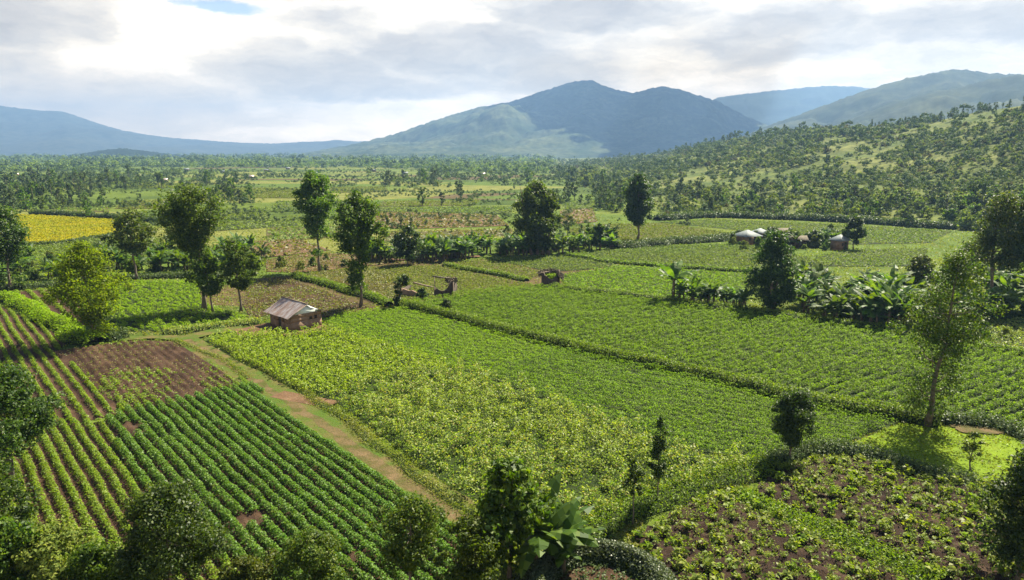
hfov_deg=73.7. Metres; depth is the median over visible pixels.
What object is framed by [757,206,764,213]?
bush
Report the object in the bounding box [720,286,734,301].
banana plant
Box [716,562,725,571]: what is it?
young plant
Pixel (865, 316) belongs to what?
shrub
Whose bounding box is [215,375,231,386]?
crop row
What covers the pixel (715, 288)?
banana plant
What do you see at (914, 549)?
young plant
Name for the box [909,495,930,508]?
young plant
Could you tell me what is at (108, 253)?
banana plant
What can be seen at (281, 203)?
crop
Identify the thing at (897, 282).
banana plant
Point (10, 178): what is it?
tree
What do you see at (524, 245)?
banana plant
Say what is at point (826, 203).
tree
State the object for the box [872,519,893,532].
young plant
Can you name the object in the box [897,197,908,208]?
bush
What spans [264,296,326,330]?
mud hut
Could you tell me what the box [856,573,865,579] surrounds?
young plant
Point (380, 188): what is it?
crop
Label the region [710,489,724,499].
young plant
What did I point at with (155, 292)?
crop
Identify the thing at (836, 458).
young plant
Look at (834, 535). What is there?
young plant
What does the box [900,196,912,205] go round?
bush
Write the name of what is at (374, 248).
banana plant
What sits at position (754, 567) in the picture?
young plant
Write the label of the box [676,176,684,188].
tree
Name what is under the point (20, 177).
tree
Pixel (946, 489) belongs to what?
young plant
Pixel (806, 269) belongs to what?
banana plant
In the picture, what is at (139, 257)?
banana plant
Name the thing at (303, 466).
crop row
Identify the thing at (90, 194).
bush
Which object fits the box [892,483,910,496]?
young plant
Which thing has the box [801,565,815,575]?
young plant
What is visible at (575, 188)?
tree
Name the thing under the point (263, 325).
yard
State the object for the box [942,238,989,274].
tree
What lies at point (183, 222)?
tree
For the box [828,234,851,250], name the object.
house
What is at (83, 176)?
tree
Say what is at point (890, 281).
banana plant
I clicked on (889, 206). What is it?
bush
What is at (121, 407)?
crop row
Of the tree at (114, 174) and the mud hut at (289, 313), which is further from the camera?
the tree at (114, 174)
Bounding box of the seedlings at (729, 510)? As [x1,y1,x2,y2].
[632,488,912,579]
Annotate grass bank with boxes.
[0,270,223,290]
[161,317,262,334]
[171,338,254,378]
[218,342,479,516]
[290,271,393,305]
[394,298,943,427]
[442,262,529,281]
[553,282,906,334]
[562,251,745,273]
[581,450,783,539]
[724,484,951,579]
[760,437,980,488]
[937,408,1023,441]
[970,338,1023,355]
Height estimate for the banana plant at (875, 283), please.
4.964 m
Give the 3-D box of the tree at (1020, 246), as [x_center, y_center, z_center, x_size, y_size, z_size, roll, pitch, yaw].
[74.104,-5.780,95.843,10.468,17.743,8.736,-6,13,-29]
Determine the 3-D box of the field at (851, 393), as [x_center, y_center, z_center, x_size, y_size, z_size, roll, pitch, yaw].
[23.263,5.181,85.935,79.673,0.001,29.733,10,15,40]
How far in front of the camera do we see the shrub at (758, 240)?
159.02 m
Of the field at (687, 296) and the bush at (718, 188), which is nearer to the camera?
the field at (687, 296)
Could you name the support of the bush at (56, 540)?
on the ground at (470, 186)
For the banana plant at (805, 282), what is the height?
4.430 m
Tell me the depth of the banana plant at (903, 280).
100.04 m
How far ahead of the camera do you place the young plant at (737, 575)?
35.24 m
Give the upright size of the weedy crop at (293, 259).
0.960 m
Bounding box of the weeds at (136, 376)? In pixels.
[82,338,245,406]
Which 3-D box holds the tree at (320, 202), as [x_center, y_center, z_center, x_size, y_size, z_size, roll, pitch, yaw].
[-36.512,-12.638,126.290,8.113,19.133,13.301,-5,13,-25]
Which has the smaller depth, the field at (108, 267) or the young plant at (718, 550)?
the young plant at (718, 550)
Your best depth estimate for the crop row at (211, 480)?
45.79 m
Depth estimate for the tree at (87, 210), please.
233.72 m
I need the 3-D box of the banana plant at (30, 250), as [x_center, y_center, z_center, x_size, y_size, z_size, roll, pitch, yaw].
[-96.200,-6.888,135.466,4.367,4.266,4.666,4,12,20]
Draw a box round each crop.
[0,233,166,273]
[11,213,115,242]
[39,203,108,211]
[106,278,253,331]
[115,199,174,208]
[128,183,198,187]
[190,187,298,197]
[208,321,452,398]
[218,218,298,230]
[219,207,270,218]
[226,238,330,256]
[262,225,346,240]
[264,251,396,271]
[266,200,341,211]
[303,267,395,298]
[322,305,561,375]
[330,186,389,192]
[345,211,507,228]
[379,199,480,206]
[379,206,512,213]
[383,227,512,240]
[446,258,537,279]
[492,254,612,270]
[559,208,598,224]
[562,199,598,209]
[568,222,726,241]
[985,317,1023,349]
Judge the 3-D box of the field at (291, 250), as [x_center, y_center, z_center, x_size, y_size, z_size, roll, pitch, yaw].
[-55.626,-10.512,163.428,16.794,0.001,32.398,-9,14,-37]
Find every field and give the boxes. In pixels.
[9,238,167,273]
[43,204,108,211]
[115,200,162,208]
[184,188,297,197]
[214,220,298,230]
[223,208,268,218]
[243,275,371,316]
[252,239,328,256]
[266,253,395,271]
[267,225,342,239]
[268,200,340,211]
[306,267,394,298]
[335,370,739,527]
[369,266,528,300]
[373,212,508,227]
[375,200,475,205]
[381,206,511,213]
[384,229,511,241]
[423,287,1023,427]
[455,259,536,279]
[482,350,896,456]
[492,256,610,270]
[560,209,596,224]
[563,200,597,209]
[564,267,746,302]
[569,223,719,241]
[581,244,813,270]
[663,219,947,243]
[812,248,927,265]
[852,423,1023,481]
[987,317,1023,348]
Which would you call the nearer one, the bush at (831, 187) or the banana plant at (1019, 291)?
the banana plant at (1019, 291)
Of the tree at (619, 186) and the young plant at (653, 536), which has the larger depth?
the tree at (619, 186)
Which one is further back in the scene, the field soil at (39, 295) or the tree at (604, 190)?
the tree at (604, 190)
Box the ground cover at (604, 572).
[564,561,637,579]
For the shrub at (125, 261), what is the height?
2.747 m
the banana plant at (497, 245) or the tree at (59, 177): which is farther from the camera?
the tree at (59, 177)
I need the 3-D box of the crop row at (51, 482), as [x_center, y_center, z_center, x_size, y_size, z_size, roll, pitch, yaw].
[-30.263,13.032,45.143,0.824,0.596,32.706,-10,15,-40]
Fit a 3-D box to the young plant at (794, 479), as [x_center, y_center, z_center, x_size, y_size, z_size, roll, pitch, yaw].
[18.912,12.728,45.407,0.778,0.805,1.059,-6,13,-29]
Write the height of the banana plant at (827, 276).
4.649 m
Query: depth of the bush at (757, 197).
265.05 m
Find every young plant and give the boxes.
[631,529,644,540]
[639,540,652,552]
[645,532,661,541]
[650,549,663,560]
[651,516,664,523]
[652,521,663,530]
[659,524,670,534]
[664,536,678,546]
[670,509,682,516]
[670,555,686,571]
[675,535,692,546]
[675,546,687,558]
[681,518,695,533]
[682,561,698,572]
[687,572,705,579]
[692,496,704,505]
[696,489,708,501]
[698,538,708,550]
[700,504,707,511]
[700,550,713,563]
[700,557,717,574]
[704,505,717,514]
[705,521,721,531]
[708,499,721,510]
[709,512,719,519]
[709,572,723,579]
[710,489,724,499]
[710,532,727,545]
[713,545,725,556]
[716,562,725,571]
[717,519,728,524]
[719,527,730,534]
[722,493,734,502]
[722,497,733,507]
[724,557,739,569]
[727,486,739,495]
[729,510,739,519]
[733,571,741,579]
[735,532,745,538]
[735,540,752,552]
[739,492,755,501]
[739,493,748,503]
[744,559,767,576]
[747,512,755,520]
[750,556,759,560]
[752,499,768,510]
[753,534,765,542]
[756,513,772,525]
[761,509,773,517]
[765,485,775,493]
[766,571,778,577]
[769,519,784,528]
[773,471,786,481]
[773,510,787,518]
[775,531,786,537]
[778,569,796,579]
[780,461,793,468]
[781,490,791,495]
[783,537,800,548]
[785,560,800,571]
[788,475,804,485]
[791,500,799,507]
[792,533,808,546]
[793,521,804,531]
[796,483,812,494]
[799,494,809,500]
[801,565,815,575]
[802,528,814,534]
[804,545,814,551]
[805,477,815,484]
[805,491,820,501]
[806,500,820,510]
[806,534,822,544]
[808,453,822,461]
[808,559,820,565]
[809,473,822,481]
[810,573,820,579]
[812,483,828,494]
[823,501,837,512]
[825,533,840,543]
[825,574,840,579]
[826,484,841,496]
[828,454,841,463]
[830,518,841,527]
[831,551,842,560]
[838,491,850,501]
[839,456,851,463]
[842,506,858,519]
[843,554,857,563]
[843,561,862,575]
[844,474,860,486]
[844,485,856,493]
[848,466,856,474]
[848,519,859,527]
[853,454,865,460]
[853,469,864,475]
[856,473,867,482]
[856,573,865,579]
[859,546,870,557]
[861,504,873,511]
[861,563,881,579]
[864,558,878,567]
[865,490,874,495]
[866,479,879,489]
[866,515,876,521]
[872,461,883,470]
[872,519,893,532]
[873,458,888,467]
[881,515,891,523]
[882,468,894,476]
[882,533,892,538]
[884,459,896,468]
[884,567,898,574]
[886,469,898,481]
[889,489,904,502]
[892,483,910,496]
[894,506,908,517]
[900,513,917,527]
[900,528,914,537]
[901,464,914,474]
[907,545,922,555]
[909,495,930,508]
[911,485,923,492]
[917,518,932,530]
[922,482,935,491]
[922,540,936,551]
[922,562,940,576]
[923,492,938,501]
[924,474,932,479]
[928,553,941,562]
[933,502,952,513]
[935,527,948,537]
[936,474,948,482]
[938,485,952,497]
[941,533,953,542]
[943,544,958,553]
[943,563,960,576]
[944,500,962,514]
[949,473,963,484]
[949,556,961,564]
[956,487,967,494]
[957,517,975,529]
[958,541,968,549]
[960,531,977,539]
[960,563,973,571]
[962,492,978,503]
[965,504,981,517]
[967,482,982,489]
[970,572,982,579]
[991,562,1011,577]
[1005,560,1015,569]
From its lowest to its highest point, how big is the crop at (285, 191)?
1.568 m
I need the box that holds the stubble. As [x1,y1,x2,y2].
[62,339,238,403]
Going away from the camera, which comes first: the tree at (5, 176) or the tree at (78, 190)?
the tree at (78, 190)
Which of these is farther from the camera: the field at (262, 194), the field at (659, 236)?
the field at (262, 194)
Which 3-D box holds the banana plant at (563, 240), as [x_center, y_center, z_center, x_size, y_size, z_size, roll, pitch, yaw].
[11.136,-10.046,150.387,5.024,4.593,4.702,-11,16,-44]
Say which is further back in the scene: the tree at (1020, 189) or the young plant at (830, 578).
the tree at (1020, 189)
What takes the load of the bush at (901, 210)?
on the hillside
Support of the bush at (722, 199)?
on the hillside
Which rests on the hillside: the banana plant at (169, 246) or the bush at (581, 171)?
the bush at (581, 171)
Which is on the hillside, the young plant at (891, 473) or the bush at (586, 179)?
the bush at (586, 179)
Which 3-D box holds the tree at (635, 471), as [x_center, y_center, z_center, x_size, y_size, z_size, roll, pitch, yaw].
[7.171,12.080,40.656,1.370,4.340,1.508,0,11,0]
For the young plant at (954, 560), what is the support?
on the field soil at (983, 572)
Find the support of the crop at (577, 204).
on the field at (579, 206)
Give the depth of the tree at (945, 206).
216.44 m
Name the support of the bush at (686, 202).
on the hillside
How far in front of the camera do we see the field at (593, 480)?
52.13 m
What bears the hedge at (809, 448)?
on the ground at (470, 186)
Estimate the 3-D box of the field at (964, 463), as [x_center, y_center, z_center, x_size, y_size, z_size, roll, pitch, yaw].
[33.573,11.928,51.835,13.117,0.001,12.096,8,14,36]
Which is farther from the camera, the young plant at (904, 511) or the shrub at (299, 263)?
the shrub at (299, 263)
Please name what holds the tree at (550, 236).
on the ground at (470, 186)
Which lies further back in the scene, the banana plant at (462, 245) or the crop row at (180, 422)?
the banana plant at (462, 245)
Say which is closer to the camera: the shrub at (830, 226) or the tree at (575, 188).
the shrub at (830, 226)
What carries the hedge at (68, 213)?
on the ground at (470, 186)
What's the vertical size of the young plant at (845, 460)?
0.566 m
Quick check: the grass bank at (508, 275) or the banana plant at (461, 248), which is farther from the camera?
the banana plant at (461, 248)
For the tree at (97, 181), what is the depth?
400.09 m
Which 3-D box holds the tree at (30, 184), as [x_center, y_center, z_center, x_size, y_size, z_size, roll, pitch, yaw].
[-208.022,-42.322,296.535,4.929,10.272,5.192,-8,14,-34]
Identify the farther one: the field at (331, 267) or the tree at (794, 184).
the tree at (794, 184)
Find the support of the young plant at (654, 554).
on the field soil at (765, 567)
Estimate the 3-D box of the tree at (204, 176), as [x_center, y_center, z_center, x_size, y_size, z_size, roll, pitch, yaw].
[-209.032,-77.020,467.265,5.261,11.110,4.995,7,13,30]
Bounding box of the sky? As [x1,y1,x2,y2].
[0,0,1023,143]
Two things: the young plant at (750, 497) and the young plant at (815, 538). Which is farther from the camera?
the young plant at (750, 497)
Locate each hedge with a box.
[0,290,110,346]
[25,232,113,245]
[27,209,157,221]
[100,326,133,342]
[514,538,677,579]
[614,231,738,248]
[652,210,958,229]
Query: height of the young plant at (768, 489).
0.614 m
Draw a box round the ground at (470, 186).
[0,160,1022,579]
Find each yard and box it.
[235,323,325,335]
[559,565,634,579]
[949,424,1004,433]
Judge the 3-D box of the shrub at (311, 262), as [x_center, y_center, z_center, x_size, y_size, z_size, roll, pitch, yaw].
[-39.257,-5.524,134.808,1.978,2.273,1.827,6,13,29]
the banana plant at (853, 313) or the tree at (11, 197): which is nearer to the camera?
the banana plant at (853, 313)
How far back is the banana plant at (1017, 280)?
103.19 m
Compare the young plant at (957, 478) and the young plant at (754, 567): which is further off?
the young plant at (957, 478)
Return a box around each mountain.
[0,106,362,155]
[275,80,767,158]
[713,86,869,124]
[742,69,1021,136]
[834,74,1023,127]
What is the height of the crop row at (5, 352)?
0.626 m
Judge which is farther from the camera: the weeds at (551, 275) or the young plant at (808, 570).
the weeds at (551, 275)
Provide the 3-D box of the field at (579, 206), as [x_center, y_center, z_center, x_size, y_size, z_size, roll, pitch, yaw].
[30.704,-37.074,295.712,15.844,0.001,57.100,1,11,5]
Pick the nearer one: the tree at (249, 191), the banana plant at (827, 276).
the banana plant at (827, 276)
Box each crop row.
[0,307,75,421]
[0,321,58,419]
[0,339,31,396]
[0,419,55,570]
[1,461,15,515]
[7,308,89,419]
[9,419,73,569]
[21,314,103,416]
[22,422,83,549]
[25,288,50,310]
[36,321,114,413]
[36,418,104,542]
[37,288,75,319]
[48,422,140,579]
[57,418,162,579]
[58,336,124,409]
[70,418,183,579]
[82,418,204,579]
[95,418,219,579]
[100,377,126,406]
[104,414,229,563]
[108,376,138,406]
[111,437,151,487]
[114,408,247,560]
[116,372,148,405]
[124,405,289,579]
[126,371,158,400]
[133,403,302,577]
[134,369,165,396]
[142,368,172,391]
[145,402,313,574]
[155,399,352,579]
[165,395,374,579]
[173,394,393,579]
[183,394,414,579]
[194,391,432,579]
[200,380,212,390]
[203,388,446,579]
[212,386,454,569]
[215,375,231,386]
[218,555,239,573]
[221,386,456,560]
[223,374,240,385]
[231,383,462,548]
[238,375,248,383]
[239,382,458,538]
[247,380,264,392]
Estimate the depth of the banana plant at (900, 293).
88.78 m
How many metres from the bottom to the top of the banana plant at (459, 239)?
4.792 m
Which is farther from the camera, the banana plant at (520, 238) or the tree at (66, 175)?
the tree at (66, 175)
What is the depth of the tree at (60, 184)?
383.43 m
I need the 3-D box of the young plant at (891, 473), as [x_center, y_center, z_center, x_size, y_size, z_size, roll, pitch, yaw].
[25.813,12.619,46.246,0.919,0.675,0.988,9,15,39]
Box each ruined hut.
[401,275,457,296]
[536,267,564,285]
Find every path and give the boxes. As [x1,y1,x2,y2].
[120,326,241,340]
[182,339,479,519]
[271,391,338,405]
[296,255,480,259]
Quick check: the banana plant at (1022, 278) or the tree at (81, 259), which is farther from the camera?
the banana plant at (1022, 278)
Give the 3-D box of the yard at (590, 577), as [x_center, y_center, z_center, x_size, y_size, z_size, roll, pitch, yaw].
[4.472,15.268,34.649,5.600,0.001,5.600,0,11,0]
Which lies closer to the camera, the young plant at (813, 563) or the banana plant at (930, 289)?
the young plant at (813, 563)
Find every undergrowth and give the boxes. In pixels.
[551,102,1023,228]
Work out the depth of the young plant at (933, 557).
36.72 m
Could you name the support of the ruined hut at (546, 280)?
on the ground at (470, 186)
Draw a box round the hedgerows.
[0,167,597,230]
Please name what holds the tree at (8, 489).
on the ground at (470, 186)
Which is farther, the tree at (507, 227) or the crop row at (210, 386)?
the tree at (507, 227)
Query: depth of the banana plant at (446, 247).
141.00 m
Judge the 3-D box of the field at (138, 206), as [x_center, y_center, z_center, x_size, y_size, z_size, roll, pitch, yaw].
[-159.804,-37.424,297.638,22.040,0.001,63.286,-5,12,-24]
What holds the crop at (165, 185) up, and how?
on the field
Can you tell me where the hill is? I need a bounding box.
[42,148,184,157]
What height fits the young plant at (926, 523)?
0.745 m
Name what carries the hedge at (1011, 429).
on the ground at (470, 186)
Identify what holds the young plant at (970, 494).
on the field soil at (983, 572)
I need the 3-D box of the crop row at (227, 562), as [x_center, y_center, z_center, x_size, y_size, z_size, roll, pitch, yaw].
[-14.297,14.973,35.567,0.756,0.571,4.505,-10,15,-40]
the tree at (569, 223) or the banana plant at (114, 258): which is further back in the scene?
the tree at (569, 223)
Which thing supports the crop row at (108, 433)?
on the field soil at (63, 490)
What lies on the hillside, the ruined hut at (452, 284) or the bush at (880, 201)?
the bush at (880, 201)
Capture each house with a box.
[735,230,761,244]
[752,228,766,240]
[788,235,808,247]
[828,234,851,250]
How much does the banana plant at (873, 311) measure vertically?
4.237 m
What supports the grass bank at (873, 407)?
on the ground at (470, 186)
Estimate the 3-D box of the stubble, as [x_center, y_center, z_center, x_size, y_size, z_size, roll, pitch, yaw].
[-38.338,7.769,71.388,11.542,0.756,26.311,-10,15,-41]
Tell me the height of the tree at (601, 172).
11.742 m
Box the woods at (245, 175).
[0,163,683,237]
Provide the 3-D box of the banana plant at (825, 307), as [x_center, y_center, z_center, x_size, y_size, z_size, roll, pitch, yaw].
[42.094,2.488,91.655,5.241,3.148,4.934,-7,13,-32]
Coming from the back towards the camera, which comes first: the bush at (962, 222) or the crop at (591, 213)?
the crop at (591, 213)
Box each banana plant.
[14,258,30,273]
[24,243,39,264]
[24,256,39,263]
[37,257,57,278]
[44,259,63,275]
[93,239,106,251]
[99,245,117,262]
[105,246,124,268]
[106,244,124,262]
[110,249,131,268]
[111,253,131,268]
[127,254,148,270]
[145,246,156,256]
[147,247,174,271]
[149,243,161,253]
[156,241,171,250]
[160,235,175,249]
[160,249,179,267]
[166,250,184,265]
[177,252,196,269]
[212,235,228,247]
[227,231,243,242]
[237,237,252,247]
[241,233,258,253]
[242,237,257,250]
[253,242,268,257]
[367,238,382,260]
[374,242,394,261]
[376,239,392,258]
[389,243,400,261]
[417,240,423,257]
[420,242,432,260]
[421,232,444,254]
[422,239,443,261]
[430,234,458,261]
[445,234,462,254]
[448,237,466,258]
[453,239,475,259]
[454,241,472,259]
[459,231,477,245]
[464,238,480,256]
[473,233,484,250]
[474,230,493,250]
[480,233,499,253]
[491,237,510,255]
[495,236,510,253]
[497,230,518,252]
[503,472,595,578]
[504,240,519,255]
[514,238,533,255]
[515,234,526,251]
[543,490,604,573]
[553,233,573,254]
[555,242,561,253]
[566,233,582,252]
[569,231,588,251]
[582,234,592,247]
[585,236,597,249]
[592,237,615,249]
[602,224,618,245]
[604,231,620,248]
[604,239,616,248]
[605,227,621,245]
[656,260,697,296]
[671,277,693,298]
[679,274,708,301]
[689,292,707,301]
[695,284,717,303]
[699,276,725,303]
[711,287,734,302]
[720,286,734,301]
[721,286,740,305]
[725,289,751,304]
[736,288,754,305]
[788,231,802,247]
[793,266,810,296]
[794,257,815,273]
[794,282,825,313]
[796,261,814,273]
[796,275,822,307]
[798,270,832,302]
[798,285,831,302]
[803,259,839,289]
[804,299,843,317]
[815,271,834,299]
[816,277,847,311]
[820,227,833,233]
[821,293,853,318]
[825,285,863,317]
[828,274,841,287]
[833,281,852,290]
[839,301,864,318]
[845,269,876,287]
[848,289,890,321]
[850,269,885,284]
[853,282,869,307]
[856,278,878,293]
[857,293,892,323]
[858,281,897,295]
[859,273,883,283]
[863,278,898,318]
[869,272,899,279]
[871,277,914,288]
[871,290,909,324]
[873,281,916,323]
[874,272,912,289]
[876,279,901,289]
[876,282,911,321]
[879,265,914,285]
[883,291,923,325]
[892,283,919,293]
[895,276,927,288]
[908,278,928,296]
[912,298,935,324]
[919,282,947,296]
[919,288,954,312]
[951,289,966,307]
[959,291,993,321]
[965,286,1007,320]
[975,267,1009,290]
[976,270,1003,290]
[981,286,1021,316]
[988,274,1023,291]
[997,286,1022,308]
[998,269,1018,279]
[999,276,1023,287]
[1002,283,1023,308]
[1016,277,1023,294]
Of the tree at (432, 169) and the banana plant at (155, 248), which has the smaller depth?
the banana plant at (155, 248)
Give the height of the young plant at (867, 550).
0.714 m
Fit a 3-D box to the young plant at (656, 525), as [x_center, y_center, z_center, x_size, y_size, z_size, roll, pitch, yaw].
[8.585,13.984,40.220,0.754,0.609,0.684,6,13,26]
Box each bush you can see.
[0,516,46,579]
[8,517,98,579]
[57,538,122,579]
[87,189,93,196]
[216,547,277,579]
[270,525,353,579]
[366,490,449,579]
[415,287,428,297]
[431,510,510,579]
[439,299,451,308]
[569,170,574,181]
[578,168,587,177]
[582,175,589,185]
[652,181,662,191]
[661,202,673,211]
[662,184,670,194]
[671,192,680,203]
[673,199,681,211]
[677,183,688,193]
[681,198,691,209]
[682,218,690,225]
[686,190,695,199]
[689,198,699,208]
[698,204,708,212]
[701,188,709,198]
[707,198,718,210]
[711,186,721,198]
[714,204,722,212]
[719,194,729,205]
[721,189,731,198]
[726,194,736,203]
[729,205,739,211]
[747,190,754,200]
[748,190,758,201]
[748,205,756,211]
[750,194,759,203]
[755,201,762,212]
[757,185,767,198]
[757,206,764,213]
[761,199,767,211]
[775,204,788,213]
[776,188,787,197]
[776,200,788,210]
[786,192,795,203]
[790,187,799,198]
[804,203,815,214]
[806,187,818,197]
[807,193,816,202]
[818,188,828,197]
[823,205,832,215]
[828,191,835,198]
[829,184,834,193]
[831,190,840,200]
[831,205,843,215]
[848,206,859,215]
[859,202,868,208]
[859,207,865,215]
[872,201,882,213]
[875,199,883,213]
[884,201,892,211]
[885,193,895,206]
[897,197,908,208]
[898,207,906,216]
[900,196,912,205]
[902,206,910,217]
[905,189,916,200]
[906,215,914,226]
[909,202,921,211]
[911,192,924,199]
[913,197,923,209]
[914,202,933,211]
[920,206,930,216]
[923,208,933,218]
[935,192,945,205]
[937,197,944,211]
[941,209,955,221]
[945,208,957,219]
[954,192,966,200]
[955,217,970,229]
[956,200,967,210]
[956,210,969,221]
[959,208,975,216]
[960,214,975,230]
[967,195,979,205]
[970,203,982,214]
[976,192,988,203]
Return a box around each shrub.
[20,268,38,280]
[24,265,30,272]
[28,260,36,267]
[32,270,40,279]
[43,250,55,260]
[43,254,53,259]
[121,258,130,270]
[125,258,140,275]
[148,260,164,271]
[151,265,160,271]
[171,261,181,271]
[275,255,288,266]
[295,260,303,269]
[307,256,317,265]
[338,259,347,266]
[496,245,506,255]
[728,233,736,242]
[729,237,735,244]
[739,240,749,248]
[754,236,761,247]
[809,234,819,247]
[810,301,822,313]
[813,293,822,305]
[819,232,830,247]
[822,240,829,248]
[827,223,835,232]
[838,309,849,318]
[843,280,852,288]
[863,314,868,321]
[878,314,886,324]
[896,313,912,327]
[932,301,961,323]
[971,321,991,337]
[984,310,993,317]
[990,297,1015,318]
[997,326,1014,338]
[1013,302,1023,316]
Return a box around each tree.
[0,182,7,198]
[0,187,12,201]
[0,197,8,204]
[0,203,31,286]
[0,360,70,480]
[0,451,45,526]
[1,173,9,187]
[5,177,16,187]
[6,191,18,208]
[13,184,18,195]
[15,175,24,183]
[15,187,26,200]
[18,191,32,210]
[21,173,25,184]
[24,176,33,192]
[27,167,34,177]
[27,181,38,200]
[32,196,47,209]
[35,174,41,184]
[35,184,46,198]
[40,239,136,341]
[41,175,50,187]
[47,179,54,194]
[50,169,57,181]
[53,188,60,201]
[55,179,64,187]
[56,175,64,188]
[57,194,66,207]
[64,172,69,181]
[64,182,74,199]
[67,193,73,205]
[68,174,77,187]
[74,172,81,184]
[74,185,83,201]
[79,192,88,201]
[80,171,87,186]
[83,200,91,216]
[85,169,92,178]
[87,176,94,190]
[95,173,103,187]
[95,196,102,205]
[98,207,160,279]
[99,189,106,201]
[103,167,110,176]
[103,173,111,186]
[107,476,233,579]
[113,173,118,183]
[119,175,129,189]
[124,163,130,174]
[135,174,142,183]
[146,182,229,309]
[153,173,159,185]
[156,172,163,188]
[188,251,227,311]
[203,169,210,183]
[207,189,215,198]
[213,184,221,199]
[219,184,227,200]
[219,237,267,311]
[225,178,235,193]
[225,186,234,202]
[231,185,236,196]
[233,171,240,184]
[236,188,243,203]
[244,183,253,199]
[291,170,339,271]
[326,189,390,307]
[381,175,388,186]
[381,214,389,227]
[385,170,392,186]
[389,224,425,264]
[392,274,410,304]
[397,216,404,230]
[401,169,406,179]
[416,187,429,205]
[420,169,427,182]
[429,174,435,183]
[430,167,435,178]
[438,191,445,205]
[443,166,450,176]
[456,181,464,194]
[477,456,562,579]
[502,225,509,237]
[509,179,557,254]
[524,170,529,182]
[525,167,532,181]
[538,190,563,254]
[562,215,573,235]
[563,186,569,197]
[565,179,572,198]
[571,182,578,200]
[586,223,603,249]
[591,182,599,193]
[595,174,607,188]
[595,185,605,203]
[595,196,603,207]
[598,169,605,182]
[601,186,606,202]
[606,189,612,207]
[610,197,616,210]
[613,187,619,198]
[614,179,622,190]
[616,191,624,207]
[620,171,657,239]
[621,458,645,523]
[646,415,671,498]
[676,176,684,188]
[693,177,703,198]
[705,192,715,209]
[714,190,720,202]
[736,189,749,205]
[743,229,804,308]
[749,181,756,189]
[767,226,779,232]
[768,388,819,457]
[784,229,798,234]
[791,174,798,194]
[805,230,819,243]
[816,198,831,214]
[841,215,868,248]
[842,199,850,213]
[850,184,858,193]
[865,195,876,215]
[886,244,1013,426]
[904,254,935,286]
[926,185,936,194]
[936,180,942,196]
[941,198,948,212]
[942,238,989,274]
[960,431,983,469]
[963,191,974,203]
[965,188,1023,305]
[968,440,1023,579]
[969,179,981,194]
[977,180,990,200]
[981,199,987,210]
[993,191,1023,302]
[1000,182,1013,195]
[1016,184,1023,194]
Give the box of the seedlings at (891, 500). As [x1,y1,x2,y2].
[753,453,1014,579]
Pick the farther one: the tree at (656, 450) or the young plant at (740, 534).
the tree at (656, 450)
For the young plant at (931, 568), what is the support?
on the field soil at (983, 572)
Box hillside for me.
[551,106,1023,230]
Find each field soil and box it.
[0,307,125,423]
[1,419,225,579]
[21,290,84,325]
[59,340,239,409]
[104,388,463,579]
[634,494,908,579]
[755,457,1023,579]
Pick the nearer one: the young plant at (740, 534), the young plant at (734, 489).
the young plant at (740, 534)
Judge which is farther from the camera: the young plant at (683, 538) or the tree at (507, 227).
the tree at (507, 227)
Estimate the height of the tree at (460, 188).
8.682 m
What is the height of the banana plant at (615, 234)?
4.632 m
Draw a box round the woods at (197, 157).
[0,152,555,171]
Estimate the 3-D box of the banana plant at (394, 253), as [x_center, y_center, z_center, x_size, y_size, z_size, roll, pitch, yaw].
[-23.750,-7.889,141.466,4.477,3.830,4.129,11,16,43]
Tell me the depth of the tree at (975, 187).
228.58 m
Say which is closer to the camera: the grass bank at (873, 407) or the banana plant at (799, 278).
the grass bank at (873, 407)
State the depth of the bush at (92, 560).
33.56 m
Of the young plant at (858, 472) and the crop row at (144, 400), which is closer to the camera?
the young plant at (858, 472)
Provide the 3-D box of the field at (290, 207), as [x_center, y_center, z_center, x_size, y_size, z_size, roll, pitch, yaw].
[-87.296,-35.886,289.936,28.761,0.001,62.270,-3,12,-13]
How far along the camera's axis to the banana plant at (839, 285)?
97.36 m
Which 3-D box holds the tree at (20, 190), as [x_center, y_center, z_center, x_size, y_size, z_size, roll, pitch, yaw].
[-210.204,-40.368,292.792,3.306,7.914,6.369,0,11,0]
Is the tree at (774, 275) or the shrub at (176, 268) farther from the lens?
the shrub at (176, 268)
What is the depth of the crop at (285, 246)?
162.14 m
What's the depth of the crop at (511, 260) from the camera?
138.61 m
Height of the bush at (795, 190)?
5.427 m
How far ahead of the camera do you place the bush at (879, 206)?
230.67 m
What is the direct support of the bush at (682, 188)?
on the hillside
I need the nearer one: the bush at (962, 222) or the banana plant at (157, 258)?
the banana plant at (157, 258)
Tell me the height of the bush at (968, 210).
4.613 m
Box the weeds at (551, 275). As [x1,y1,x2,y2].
[545,272,556,278]
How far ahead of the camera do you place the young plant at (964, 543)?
38.04 m

